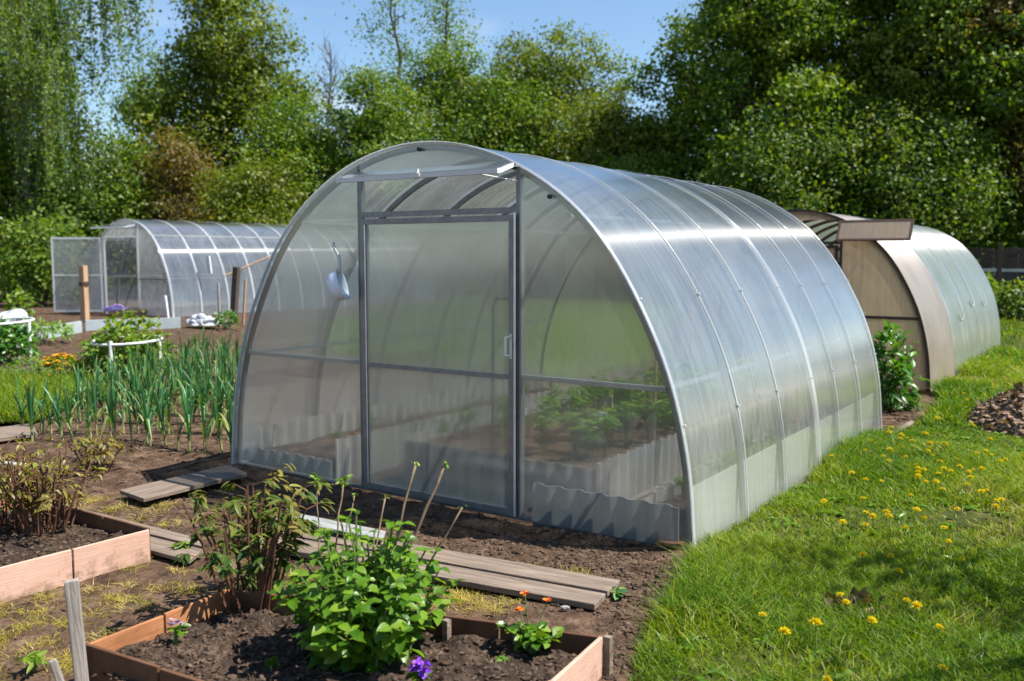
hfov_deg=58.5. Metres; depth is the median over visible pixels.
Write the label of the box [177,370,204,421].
leek
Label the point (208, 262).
white board
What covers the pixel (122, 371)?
leek
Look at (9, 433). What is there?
plank
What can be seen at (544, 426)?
seedling
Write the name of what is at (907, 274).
greenhouse
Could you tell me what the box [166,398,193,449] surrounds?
leek
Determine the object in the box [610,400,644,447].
seedling
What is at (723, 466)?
seedling
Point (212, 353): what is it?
leek
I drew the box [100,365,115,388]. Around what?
leek
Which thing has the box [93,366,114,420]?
leek
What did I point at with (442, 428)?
seedling
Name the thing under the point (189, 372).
leek
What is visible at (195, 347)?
leek
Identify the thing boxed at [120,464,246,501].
plank
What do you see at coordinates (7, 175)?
shrub
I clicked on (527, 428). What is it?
seedling
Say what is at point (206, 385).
leek
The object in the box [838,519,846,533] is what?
dandelion
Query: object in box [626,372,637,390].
seedling
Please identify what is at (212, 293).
shrub
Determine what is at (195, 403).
leek
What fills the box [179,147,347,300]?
shrub
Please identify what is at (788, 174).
shrub
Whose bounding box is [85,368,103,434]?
leek
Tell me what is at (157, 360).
leek
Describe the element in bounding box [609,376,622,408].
seedling
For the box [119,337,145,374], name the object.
leek
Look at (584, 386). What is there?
seedling
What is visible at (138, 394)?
leek
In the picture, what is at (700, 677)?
lawn weeds
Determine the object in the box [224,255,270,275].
leaning pole
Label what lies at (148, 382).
leek
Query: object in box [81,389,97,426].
leek
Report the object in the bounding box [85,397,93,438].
leek
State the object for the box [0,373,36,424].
leek
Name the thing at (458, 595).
dry grass
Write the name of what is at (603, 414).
plant tag
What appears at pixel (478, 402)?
seedling
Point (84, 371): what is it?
leek
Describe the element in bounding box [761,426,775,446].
seedling
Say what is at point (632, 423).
seedling
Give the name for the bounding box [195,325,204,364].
leek
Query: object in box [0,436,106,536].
peony
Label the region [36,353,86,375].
flower clump
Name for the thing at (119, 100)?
tree
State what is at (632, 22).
sky
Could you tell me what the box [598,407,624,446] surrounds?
seedling
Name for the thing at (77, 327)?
edging
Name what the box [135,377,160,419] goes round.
leek
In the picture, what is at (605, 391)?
seedling
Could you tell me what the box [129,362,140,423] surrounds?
leek
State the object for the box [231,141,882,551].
greenhouse
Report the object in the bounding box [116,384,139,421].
leek
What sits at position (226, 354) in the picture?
leek
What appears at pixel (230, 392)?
leek
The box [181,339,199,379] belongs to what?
leek
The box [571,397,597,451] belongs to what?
seedling
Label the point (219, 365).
leek
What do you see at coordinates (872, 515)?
dandelion
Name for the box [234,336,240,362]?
leek
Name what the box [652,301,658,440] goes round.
plant stake
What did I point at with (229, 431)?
leek
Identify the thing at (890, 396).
bush
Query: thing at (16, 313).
plastic cover
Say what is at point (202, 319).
cloth
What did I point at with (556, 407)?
seedling
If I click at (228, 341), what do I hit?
leek
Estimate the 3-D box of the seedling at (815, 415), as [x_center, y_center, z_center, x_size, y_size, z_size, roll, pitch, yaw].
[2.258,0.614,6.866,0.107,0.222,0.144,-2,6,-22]
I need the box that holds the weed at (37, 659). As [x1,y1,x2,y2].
[11,650,48,673]
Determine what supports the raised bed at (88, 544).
on the ground at (278, 389)
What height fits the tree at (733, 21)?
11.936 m
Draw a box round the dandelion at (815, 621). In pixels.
[808,618,822,651]
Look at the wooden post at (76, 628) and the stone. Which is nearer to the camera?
the wooden post at (76, 628)
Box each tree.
[82,42,197,285]
[105,0,332,290]
[205,85,354,295]
[294,55,450,294]
[306,145,370,291]
[307,31,352,152]
[335,0,441,287]
[356,20,504,293]
[397,0,498,128]
[420,64,568,296]
[448,12,649,294]
[529,80,676,296]
[567,145,706,300]
[595,100,716,298]
[601,0,885,259]
[638,1,729,137]
[724,0,1000,225]
[831,0,1023,268]
[910,0,1023,239]
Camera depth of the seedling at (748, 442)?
5.76 m
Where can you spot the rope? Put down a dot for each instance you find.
(86, 283)
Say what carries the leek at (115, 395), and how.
on the ground at (278, 389)
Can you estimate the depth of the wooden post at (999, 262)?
22.62 m
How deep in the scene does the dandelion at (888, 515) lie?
4.64 m
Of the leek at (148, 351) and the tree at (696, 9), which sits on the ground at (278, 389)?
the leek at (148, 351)
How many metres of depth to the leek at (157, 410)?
7.25 m
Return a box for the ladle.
[327,242,348,299]
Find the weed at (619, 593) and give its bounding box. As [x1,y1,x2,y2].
[610,586,627,599]
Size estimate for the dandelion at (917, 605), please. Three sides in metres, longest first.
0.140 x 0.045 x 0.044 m
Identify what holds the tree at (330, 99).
on the meadow
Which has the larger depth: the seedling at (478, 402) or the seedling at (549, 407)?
the seedling at (478, 402)
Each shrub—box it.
[0,114,48,300]
[0,119,125,300]
[0,199,108,307]
[2,153,136,299]
[47,114,185,298]
[106,105,236,300]
[151,160,280,297]
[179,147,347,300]
[678,104,891,270]
[784,84,979,237]
[812,96,1023,267]
[957,105,1023,282]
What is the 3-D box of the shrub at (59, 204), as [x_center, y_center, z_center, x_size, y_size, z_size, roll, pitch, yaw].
[-14.301,-3.575,29.910,4.428,5.737,4.983,4,6,34]
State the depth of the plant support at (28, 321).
12.29 m
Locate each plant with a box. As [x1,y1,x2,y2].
[0,354,64,376]
[12,317,74,344]
[55,353,107,377]
[212,309,239,329]
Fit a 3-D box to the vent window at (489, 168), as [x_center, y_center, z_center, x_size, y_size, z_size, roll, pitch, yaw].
[-0.499,-0.913,5.069,1.157,0.106,0.195,4,6,34]
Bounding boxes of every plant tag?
[598,412,606,442]
[606,395,612,411]
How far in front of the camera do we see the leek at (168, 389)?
7.82 m
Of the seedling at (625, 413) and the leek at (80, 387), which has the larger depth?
the leek at (80, 387)
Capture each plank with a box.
[0,423,37,441]
[63,504,202,548]
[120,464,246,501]
[150,536,202,563]
[278,537,605,609]
[285,514,385,541]
[289,526,619,596]
[894,420,913,431]
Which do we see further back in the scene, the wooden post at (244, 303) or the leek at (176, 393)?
the wooden post at (244, 303)
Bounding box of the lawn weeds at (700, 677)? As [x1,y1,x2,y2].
[670,414,1023,680]
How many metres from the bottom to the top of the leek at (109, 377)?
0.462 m
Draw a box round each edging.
[32,321,81,339]
[85,317,180,330]
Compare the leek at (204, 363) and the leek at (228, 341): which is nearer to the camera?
the leek at (204, 363)
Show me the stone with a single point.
(564, 607)
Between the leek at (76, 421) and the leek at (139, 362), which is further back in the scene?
the leek at (139, 362)
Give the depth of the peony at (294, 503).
3.88 m
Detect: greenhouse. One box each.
[50,219,434,316]
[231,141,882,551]
[670,209,1000,392]
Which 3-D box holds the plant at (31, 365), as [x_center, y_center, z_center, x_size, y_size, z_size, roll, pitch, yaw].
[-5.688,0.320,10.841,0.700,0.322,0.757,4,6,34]
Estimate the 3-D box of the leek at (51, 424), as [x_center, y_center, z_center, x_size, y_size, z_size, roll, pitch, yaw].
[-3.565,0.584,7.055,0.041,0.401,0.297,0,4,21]
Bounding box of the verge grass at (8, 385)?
[0,363,125,423]
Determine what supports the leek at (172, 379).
on the ground at (278, 389)
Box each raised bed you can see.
[0,497,150,603]
[85,589,612,680]
[256,373,606,484]
[404,380,787,507]
[533,483,686,544]
[653,406,847,541]
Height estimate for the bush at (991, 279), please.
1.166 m
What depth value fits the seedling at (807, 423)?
6.54 m
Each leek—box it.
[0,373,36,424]
[16,391,47,424]
[24,380,42,440]
[27,392,58,433]
[39,376,48,432]
[39,390,61,439]
[41,385,72,440]
[48,375,81,431]
[59,388,81,418]
[61,381,72,441]
[62,386,88,434]
[65,372,85,420]
[69,364,85,419]
[74,392,97,437]
[80,360,85,407]
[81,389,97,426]
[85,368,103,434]
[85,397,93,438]
[88,382,126,441]
[92,352,101,385]
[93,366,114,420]
[97,357,114,385]
[98,375,118,418]
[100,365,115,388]
[101,366,120,395]
[101,386,111,437]
[104,362,109,387]
[106,348,127,376]
[111,361,118,400]
[112,375,118,430]
[113,386,141,433]
[115,370,125,421]
[116,373,141,432]
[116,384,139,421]
[118,358,127,394]
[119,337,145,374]
[120,365,135,405]
[124,394,138,440]
[125,370,156,423]
[125,371,132,412]
[126,358,143,399]
[128,346,135,389]
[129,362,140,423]
[131,380,141,420]
[133,388,158,442]
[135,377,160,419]
[136,344,142,380]
[140,353,155,407]
[140,379,155,446]
[141,349,151,379]
[142,381,174,449]
[143,356,169,402]
[144,362,157,422]
[146,358,173,394]
[147,346,150,361]
[147,372,167,430]
[148,342,167,373]
[150,349,158,375]
[150,357,157,386]
[151,384,165,432]
[158,381,171,420]
[160,373,168,391]
[161,336,173,360]
[161,353,169,378]
[161,379,172,414]
[164,386,182,433]
[165,370,181,414]
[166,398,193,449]
[167,367,179,401]
[168,357,191,402]
[168,375,172,402]
[171,360,180,404]
[173,361,194,381]
[175,369,182,405]
[176,379,204,422]
[176,381,195,452]
[177,335,187,358]
[177,368,213,419]
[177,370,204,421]
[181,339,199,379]
[182,341,193,376]
[182,346,194,373]
[182,370,200,415]
[184,327,197,356]
[190,361,204,391]
[192,335,206,360]
[193,356,201,382]
[193,375,214,410]
[194,376,226,434]
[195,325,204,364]
[197,346,213,384]
[197,367,211,405]
[199,397,222,453]
[201,329,211,352]
[201,367,214,406]
[202,352,210,396]
[204,367,209,416]
[205,381,224,438]
[206,355,212,387]
[207,349,214,373]
[208,370,233,412]
[209,331,220,355]
[210,350,216,373]
[210,374,224,398]
[211,390,226,453]
[213,347,224,372]
[214,328,234,359]
[217,335,222,359]
[217,365,223,396]
[218,347,226,382]
[218,374,239,413]
[219,342,230,369]
[219,364,223,379]
[220,371,240,415]
[220,394,232,455]
[221,337,229,362]
[225,364,234,397]
[227,385,228,439]
[228,335,243,367]
[230,349,242,380]
[233,362,251,397]
[233,378,239,403]
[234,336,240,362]
[238,328,247,363]
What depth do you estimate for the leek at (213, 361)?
10.95 m
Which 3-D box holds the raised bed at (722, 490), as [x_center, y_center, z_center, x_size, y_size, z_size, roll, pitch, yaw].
[1.779,0.748,6.135,0.366,0.350,3.740,4,6,34]
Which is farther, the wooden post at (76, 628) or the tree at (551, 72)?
the tree at (551, 72)
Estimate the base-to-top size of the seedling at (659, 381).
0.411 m
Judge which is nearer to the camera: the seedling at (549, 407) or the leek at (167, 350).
the seedling at (549, 407)
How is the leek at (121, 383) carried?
on the ground at (278, 389)
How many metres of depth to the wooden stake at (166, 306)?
18.73 m
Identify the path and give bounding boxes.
[629,421,794,502]
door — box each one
[50,237,103,311]
[360,212,515,516]
[743,245,838,381]
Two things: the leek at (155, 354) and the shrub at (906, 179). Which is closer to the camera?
the leek at (155, 354)
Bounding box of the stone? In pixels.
[560,605,569,610]
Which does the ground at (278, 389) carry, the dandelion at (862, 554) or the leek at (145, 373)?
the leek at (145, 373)
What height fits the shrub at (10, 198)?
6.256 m
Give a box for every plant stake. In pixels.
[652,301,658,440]
[717,274,722,416]
[740,279,747,394]
[795,272,801,422]
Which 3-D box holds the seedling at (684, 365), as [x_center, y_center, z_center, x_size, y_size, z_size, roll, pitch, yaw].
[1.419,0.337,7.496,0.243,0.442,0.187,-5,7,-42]
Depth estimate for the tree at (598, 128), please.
29.92 m
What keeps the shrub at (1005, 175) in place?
on the meadow
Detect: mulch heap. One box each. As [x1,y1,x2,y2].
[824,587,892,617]
[966,382,1023,436]
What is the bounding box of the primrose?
[405,657,432,680]
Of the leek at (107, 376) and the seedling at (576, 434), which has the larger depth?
the leek at (107, 376)
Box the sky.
[0,0,1022,257]
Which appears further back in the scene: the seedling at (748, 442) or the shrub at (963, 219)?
the shrub at (963, 219)
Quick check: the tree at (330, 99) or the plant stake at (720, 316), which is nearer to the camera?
the plant stake at (720, 316)
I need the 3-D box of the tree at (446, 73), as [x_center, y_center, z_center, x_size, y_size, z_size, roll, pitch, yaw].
[-2.428,-6.822,34.681,6.822,10.637,7.512,4,6,34]
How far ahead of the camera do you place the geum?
3.16 m
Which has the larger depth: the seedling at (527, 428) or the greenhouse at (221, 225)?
the greenhouse at (221, 225)
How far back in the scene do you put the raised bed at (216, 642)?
3.14 m
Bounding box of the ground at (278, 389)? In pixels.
[0,257,1018,680]
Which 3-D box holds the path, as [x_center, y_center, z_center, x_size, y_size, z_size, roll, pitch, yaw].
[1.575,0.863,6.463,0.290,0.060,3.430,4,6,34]
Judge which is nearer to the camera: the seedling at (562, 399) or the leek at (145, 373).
the seedling at (562, 399)
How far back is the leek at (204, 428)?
6.72 m
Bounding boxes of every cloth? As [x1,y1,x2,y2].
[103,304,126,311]
[185,313,219,325]
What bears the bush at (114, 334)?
on the ground at (278, 389)
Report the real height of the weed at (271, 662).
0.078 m
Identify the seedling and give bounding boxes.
[332,429,344,438]
[409,411,415,421]
[434,419,448,444]
[455,405,478,439]
[472,399,483,407]
[494,397,508,425]
[496,400,507,413]
[496,411,508,442]
[525,380,529,395]
[525,414,535,435]
[530,396,563,448]
[534,409,558,454]
[544,383,564,408]
[553,390,566,409]
[553,399,569,426]
[556,388,585,433]
[556,411,595,458]
[567,387,600,435]
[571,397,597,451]
[578,385,592,388]
[580,417,608,462]
[582,370,613,417]
[589,406,622,457]
[592,389,605,410]
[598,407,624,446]
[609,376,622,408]
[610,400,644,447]
[611,377,639,425]
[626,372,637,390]
[630,381,646,416]
[630,412,641,433]
[631,392,667,443]
[639,371,652,401]
[643,391,662,405]
[644,371,679,426]
[648,366,671,400]
[659,399,673,437]
[663,394,690,432]
[669,354,693,401]
[673,475,696,501]
[699,357,732,398]
[710,454,733,472]
[729,447,751,463]
[741,434,756,455]
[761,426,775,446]
[774,411,794,439]
[802,416,809,427]
[803,408,820,421]
[825,400,840,414]
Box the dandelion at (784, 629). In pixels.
[779,626,791,658]
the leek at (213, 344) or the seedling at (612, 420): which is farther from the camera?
the leek at (213, 344)
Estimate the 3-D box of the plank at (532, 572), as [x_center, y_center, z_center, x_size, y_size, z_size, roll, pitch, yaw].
[-0.395,1.020,4.337,1.882,0.029,0.171,3,6,28]
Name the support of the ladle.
hanging from the greenhouse at (755, 221)
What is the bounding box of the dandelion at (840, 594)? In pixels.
[836,592,844,598]
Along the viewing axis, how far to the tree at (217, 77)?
34.43 m
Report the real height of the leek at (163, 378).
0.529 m
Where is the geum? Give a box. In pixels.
[494,590,563,653]
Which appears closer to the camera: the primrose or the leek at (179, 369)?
the primrose
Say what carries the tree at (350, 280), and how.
on the meadow
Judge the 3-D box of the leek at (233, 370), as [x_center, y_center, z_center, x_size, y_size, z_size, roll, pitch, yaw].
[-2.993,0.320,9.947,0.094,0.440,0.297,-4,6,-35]
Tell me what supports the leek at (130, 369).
on the ground at (278, 389)
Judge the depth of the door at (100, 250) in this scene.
22.58 m
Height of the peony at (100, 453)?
0.285 m
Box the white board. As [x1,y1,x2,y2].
[206,256,211,273]
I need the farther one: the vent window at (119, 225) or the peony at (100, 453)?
the vent window at (119, 225)
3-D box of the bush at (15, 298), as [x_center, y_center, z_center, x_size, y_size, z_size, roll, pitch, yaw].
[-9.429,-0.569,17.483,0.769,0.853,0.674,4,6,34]
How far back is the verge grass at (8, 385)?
9.21 m
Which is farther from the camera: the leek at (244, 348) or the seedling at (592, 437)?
the leek at (244, 348)
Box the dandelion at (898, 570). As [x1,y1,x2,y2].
[895,568,903,579]
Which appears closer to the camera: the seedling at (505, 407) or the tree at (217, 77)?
the seedling at (505, 407)
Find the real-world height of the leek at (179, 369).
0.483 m
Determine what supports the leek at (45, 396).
on the ground at (278, 389)
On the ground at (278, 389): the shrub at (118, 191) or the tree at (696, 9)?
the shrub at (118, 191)
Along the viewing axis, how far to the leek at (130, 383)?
8.45 m
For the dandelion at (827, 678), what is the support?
on the lawn at (952, 517)
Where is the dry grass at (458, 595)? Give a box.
[0,494,592,680]
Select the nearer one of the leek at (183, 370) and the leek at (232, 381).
the leek at (232, 381)
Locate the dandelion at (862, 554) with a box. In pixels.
[858,552,866,572]
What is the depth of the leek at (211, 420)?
7.19 m
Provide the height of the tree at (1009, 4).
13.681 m
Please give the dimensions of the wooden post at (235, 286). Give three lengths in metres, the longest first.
1.320 x 0.120 x 0.120 m
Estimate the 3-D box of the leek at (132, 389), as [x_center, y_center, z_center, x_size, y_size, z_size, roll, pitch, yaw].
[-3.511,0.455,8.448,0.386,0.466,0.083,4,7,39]
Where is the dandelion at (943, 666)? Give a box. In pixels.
[938,664,947,680]
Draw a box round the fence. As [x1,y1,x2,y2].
[982,268,1023,307]
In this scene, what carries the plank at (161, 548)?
on the ground at (278, 389)
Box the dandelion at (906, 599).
[903,597,910,608]
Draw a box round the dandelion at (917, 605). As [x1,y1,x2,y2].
[912,601,922,617]
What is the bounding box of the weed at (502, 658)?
[495,655,509,661]
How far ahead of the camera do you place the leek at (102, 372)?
9.23 m
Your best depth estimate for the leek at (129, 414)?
6.86 m
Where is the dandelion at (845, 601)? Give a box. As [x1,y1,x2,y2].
[842,599,850,612]
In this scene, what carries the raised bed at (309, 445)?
on the ground at (278, 389)
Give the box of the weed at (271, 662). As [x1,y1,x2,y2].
[265,656,279,671]
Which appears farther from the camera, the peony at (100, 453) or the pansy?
the peony at (100, 453)
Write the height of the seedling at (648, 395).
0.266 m
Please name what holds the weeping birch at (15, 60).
on the ground at (278, 389)
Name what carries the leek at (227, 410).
on the ground at (278, 389)
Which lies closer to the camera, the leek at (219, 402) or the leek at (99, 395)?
the leek at (219, 402)
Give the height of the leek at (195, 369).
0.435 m
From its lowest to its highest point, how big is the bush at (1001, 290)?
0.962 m
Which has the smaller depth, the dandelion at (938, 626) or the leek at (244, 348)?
the dandelion at (938, 626)
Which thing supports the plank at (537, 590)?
on the ground at (278, 389)
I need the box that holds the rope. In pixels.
[79,282,88,285]
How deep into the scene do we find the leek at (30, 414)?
7.02 m
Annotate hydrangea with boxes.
[267,459,467,673]
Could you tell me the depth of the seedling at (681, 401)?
6.23 m
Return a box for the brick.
[655,537,684,549]
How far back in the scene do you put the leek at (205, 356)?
10.06 m
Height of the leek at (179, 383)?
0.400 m
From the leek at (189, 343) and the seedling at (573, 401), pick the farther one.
the leek at (189, 343)
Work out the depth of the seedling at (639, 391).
6.70 m
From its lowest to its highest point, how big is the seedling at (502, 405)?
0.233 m
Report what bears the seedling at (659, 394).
on the raised bed at (640, 464)
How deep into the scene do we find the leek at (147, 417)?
6.72 m
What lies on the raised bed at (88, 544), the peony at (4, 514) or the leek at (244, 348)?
the peony at (4, 514)
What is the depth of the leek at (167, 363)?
10.37 m
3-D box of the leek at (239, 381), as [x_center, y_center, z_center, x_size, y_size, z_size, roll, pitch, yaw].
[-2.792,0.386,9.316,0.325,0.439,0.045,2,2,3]
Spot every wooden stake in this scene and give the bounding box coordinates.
[49,658,64,680]
[163,295,169,317]
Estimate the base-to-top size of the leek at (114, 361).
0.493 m
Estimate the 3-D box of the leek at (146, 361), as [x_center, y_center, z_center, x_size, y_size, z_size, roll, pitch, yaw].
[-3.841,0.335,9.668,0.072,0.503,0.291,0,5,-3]
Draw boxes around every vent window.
[90,224,135,228]
[336,162,517,182]
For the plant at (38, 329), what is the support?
on the ground at (278, 389)
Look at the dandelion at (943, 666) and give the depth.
3.00 m
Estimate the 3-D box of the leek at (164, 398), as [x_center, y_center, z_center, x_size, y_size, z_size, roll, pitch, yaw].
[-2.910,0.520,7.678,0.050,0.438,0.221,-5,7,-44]
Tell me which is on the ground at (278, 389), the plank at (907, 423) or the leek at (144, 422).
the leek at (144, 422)
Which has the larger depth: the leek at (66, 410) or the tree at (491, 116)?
the tree at (491, 116)
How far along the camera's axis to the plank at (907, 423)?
7.54 m
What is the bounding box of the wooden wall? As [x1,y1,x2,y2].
[947,248,1023,283]
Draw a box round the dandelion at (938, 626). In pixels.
[935,624,942,639]
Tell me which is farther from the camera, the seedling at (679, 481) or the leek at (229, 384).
the leek at (229, 384)
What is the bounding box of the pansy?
[164,618,191,646]
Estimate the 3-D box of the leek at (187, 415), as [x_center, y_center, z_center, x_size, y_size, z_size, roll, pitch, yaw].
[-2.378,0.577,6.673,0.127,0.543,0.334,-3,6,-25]
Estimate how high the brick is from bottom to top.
0.030 m
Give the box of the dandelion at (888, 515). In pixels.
[885,513,892,529]
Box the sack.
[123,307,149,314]
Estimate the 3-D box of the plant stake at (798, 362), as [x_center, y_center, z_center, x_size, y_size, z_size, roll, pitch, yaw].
[2.390,0.082,7.623,0.022,1.300,0.047,1,5,8]
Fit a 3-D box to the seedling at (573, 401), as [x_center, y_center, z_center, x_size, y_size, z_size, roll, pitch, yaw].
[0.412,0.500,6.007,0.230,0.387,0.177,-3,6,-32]
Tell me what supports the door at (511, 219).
in the greenhouse at (755, 221)
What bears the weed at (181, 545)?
on the ground at (278, 389)
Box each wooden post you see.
[64,578,88,680]
[78,265,89,322]
[217,284,220,324]
[229,267,240,323]
[242,279,246,324]
[996,243,1002,299]
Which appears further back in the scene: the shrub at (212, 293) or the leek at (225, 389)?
the shrub at (212, 293)
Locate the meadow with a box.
[95,264,1023,376]
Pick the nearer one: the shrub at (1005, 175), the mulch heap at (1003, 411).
the mulch heap at (1003, 411)
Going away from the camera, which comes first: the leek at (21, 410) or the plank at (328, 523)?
the plank at (328, 523)
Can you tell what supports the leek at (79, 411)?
on the ground at (278, 389)
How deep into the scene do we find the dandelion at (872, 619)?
3.34 m
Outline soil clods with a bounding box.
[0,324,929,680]
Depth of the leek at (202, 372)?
9.38 m
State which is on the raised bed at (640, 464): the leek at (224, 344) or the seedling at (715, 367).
the seedling at (715, 367)
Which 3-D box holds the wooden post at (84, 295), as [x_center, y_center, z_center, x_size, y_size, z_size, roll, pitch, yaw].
[-9.212,-0.944,19.681,0.130,1.340,0.130,2,6,17]
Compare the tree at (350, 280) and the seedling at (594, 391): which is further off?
the tree at (350, 280)
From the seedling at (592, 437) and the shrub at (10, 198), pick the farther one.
the shrub at (10, 198)
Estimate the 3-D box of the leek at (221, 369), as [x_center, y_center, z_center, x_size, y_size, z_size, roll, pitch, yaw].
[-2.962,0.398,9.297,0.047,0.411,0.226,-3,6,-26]
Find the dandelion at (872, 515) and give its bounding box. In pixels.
[868,513,876,527]
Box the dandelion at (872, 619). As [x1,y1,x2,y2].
[867,616,877,642]
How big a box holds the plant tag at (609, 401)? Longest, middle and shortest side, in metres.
0.190 x 0.050 x 0.008 m
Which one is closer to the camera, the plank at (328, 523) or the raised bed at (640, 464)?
the plank at (328, 523)
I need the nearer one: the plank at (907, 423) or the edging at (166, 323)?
the plank at (907, 423)
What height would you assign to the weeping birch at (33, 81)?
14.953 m
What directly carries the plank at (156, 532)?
on the ground at (278, 389)
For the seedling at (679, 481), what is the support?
on the raised bed at (722, 490)
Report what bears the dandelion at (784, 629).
on the lawn at (952, 517)
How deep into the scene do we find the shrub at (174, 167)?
30.32 m
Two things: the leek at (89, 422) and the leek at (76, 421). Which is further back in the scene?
the leek at (76, 421)
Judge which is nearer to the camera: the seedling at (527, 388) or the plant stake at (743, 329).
the plant stake at (743, 329)
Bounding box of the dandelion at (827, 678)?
[823,675,831,680]
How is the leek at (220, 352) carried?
on the ground at (278, 389)
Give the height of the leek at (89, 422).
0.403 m
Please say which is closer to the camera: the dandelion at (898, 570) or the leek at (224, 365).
the dandelion at (898, 570)
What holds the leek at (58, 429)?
on the ground at (278, 389)
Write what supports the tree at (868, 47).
on the meadow
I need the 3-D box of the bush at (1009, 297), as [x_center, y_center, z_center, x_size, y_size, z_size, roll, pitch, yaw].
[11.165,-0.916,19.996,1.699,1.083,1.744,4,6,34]
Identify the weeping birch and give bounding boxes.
[0,0,63,153]
[0,0,160,301]
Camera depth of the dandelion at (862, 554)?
4.09 m
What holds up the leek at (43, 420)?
on the ground at (278, 389)
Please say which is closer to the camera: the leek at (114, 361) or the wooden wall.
the leek at (114, 361)
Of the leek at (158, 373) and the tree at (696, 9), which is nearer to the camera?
the leek at (158, 373)
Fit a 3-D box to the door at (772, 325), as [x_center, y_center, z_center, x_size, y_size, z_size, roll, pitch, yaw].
[3.154,-0.321,10.427,1.060,1.520,0.020,4,6,34]
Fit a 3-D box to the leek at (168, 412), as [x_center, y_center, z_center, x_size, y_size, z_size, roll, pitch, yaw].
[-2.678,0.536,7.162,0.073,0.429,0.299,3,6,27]
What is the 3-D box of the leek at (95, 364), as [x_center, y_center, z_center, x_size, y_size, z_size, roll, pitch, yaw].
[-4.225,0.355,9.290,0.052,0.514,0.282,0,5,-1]
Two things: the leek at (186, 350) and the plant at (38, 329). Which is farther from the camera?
the plant at (38, 329)
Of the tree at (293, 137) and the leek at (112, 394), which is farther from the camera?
the tree at (293, 137)
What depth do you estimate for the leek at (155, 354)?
10.29 m
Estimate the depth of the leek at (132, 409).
7.26 m
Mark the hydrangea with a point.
(358, 617)
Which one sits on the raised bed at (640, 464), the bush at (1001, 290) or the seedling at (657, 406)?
the seedling at (657, 406)
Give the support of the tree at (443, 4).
on the meadow
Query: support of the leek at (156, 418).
on the ground at (278, 389)
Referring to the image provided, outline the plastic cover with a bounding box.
[0,309,31,328]
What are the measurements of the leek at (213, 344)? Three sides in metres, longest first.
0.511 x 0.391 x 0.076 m
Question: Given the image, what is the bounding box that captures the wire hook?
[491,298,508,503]
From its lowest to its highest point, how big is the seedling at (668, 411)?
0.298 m
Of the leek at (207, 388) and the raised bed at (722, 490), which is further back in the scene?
the leek at (207, 388)
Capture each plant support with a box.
[0,317,34,363]
[89,335,163,375]
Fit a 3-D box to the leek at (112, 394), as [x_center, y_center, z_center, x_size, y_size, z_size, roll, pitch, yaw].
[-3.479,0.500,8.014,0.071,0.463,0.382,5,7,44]
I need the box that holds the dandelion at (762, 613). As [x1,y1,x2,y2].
[759,611,766,624]
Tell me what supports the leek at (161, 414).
on the ground at (278, 389)
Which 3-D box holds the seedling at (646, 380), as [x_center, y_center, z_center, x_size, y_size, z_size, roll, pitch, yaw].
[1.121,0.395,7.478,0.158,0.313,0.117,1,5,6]
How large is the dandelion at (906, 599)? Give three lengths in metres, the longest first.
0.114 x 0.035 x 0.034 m
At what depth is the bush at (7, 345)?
12.23 m
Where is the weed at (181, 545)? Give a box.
[168,540,189,549]
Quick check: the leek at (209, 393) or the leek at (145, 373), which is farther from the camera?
the leek at (209, 393)
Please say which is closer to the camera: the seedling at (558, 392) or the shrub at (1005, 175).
the seedling at (558, 392)
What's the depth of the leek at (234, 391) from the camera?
7.56 m
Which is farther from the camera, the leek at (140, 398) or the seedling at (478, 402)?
the leek at (140, 398)
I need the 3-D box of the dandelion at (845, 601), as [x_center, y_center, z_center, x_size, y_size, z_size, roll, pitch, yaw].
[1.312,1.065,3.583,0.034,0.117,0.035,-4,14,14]
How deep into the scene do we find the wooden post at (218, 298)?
18.96 m
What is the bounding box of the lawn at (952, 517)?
[633,324,1023,680]
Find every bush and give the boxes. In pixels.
[0,315,43,363]
[2,289,37,327]
[68,309,177,375]
[873,319,931,411]
[985,271,1000,303]
[990,279,1023,318]
[993,276,1023,320]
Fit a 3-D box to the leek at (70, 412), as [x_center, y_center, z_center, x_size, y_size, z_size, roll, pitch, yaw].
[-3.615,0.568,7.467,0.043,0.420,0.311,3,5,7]
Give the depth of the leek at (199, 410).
8.18 m
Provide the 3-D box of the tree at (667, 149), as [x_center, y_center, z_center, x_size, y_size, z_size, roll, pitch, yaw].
[4.973,-4.577,30.639,4.642,6.752,4.941,4,6,34]
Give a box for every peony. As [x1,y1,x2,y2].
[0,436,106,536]
[0,439,54,531]
[53,429,133,475]
[169,478,335,615]
[202,463,305,591]

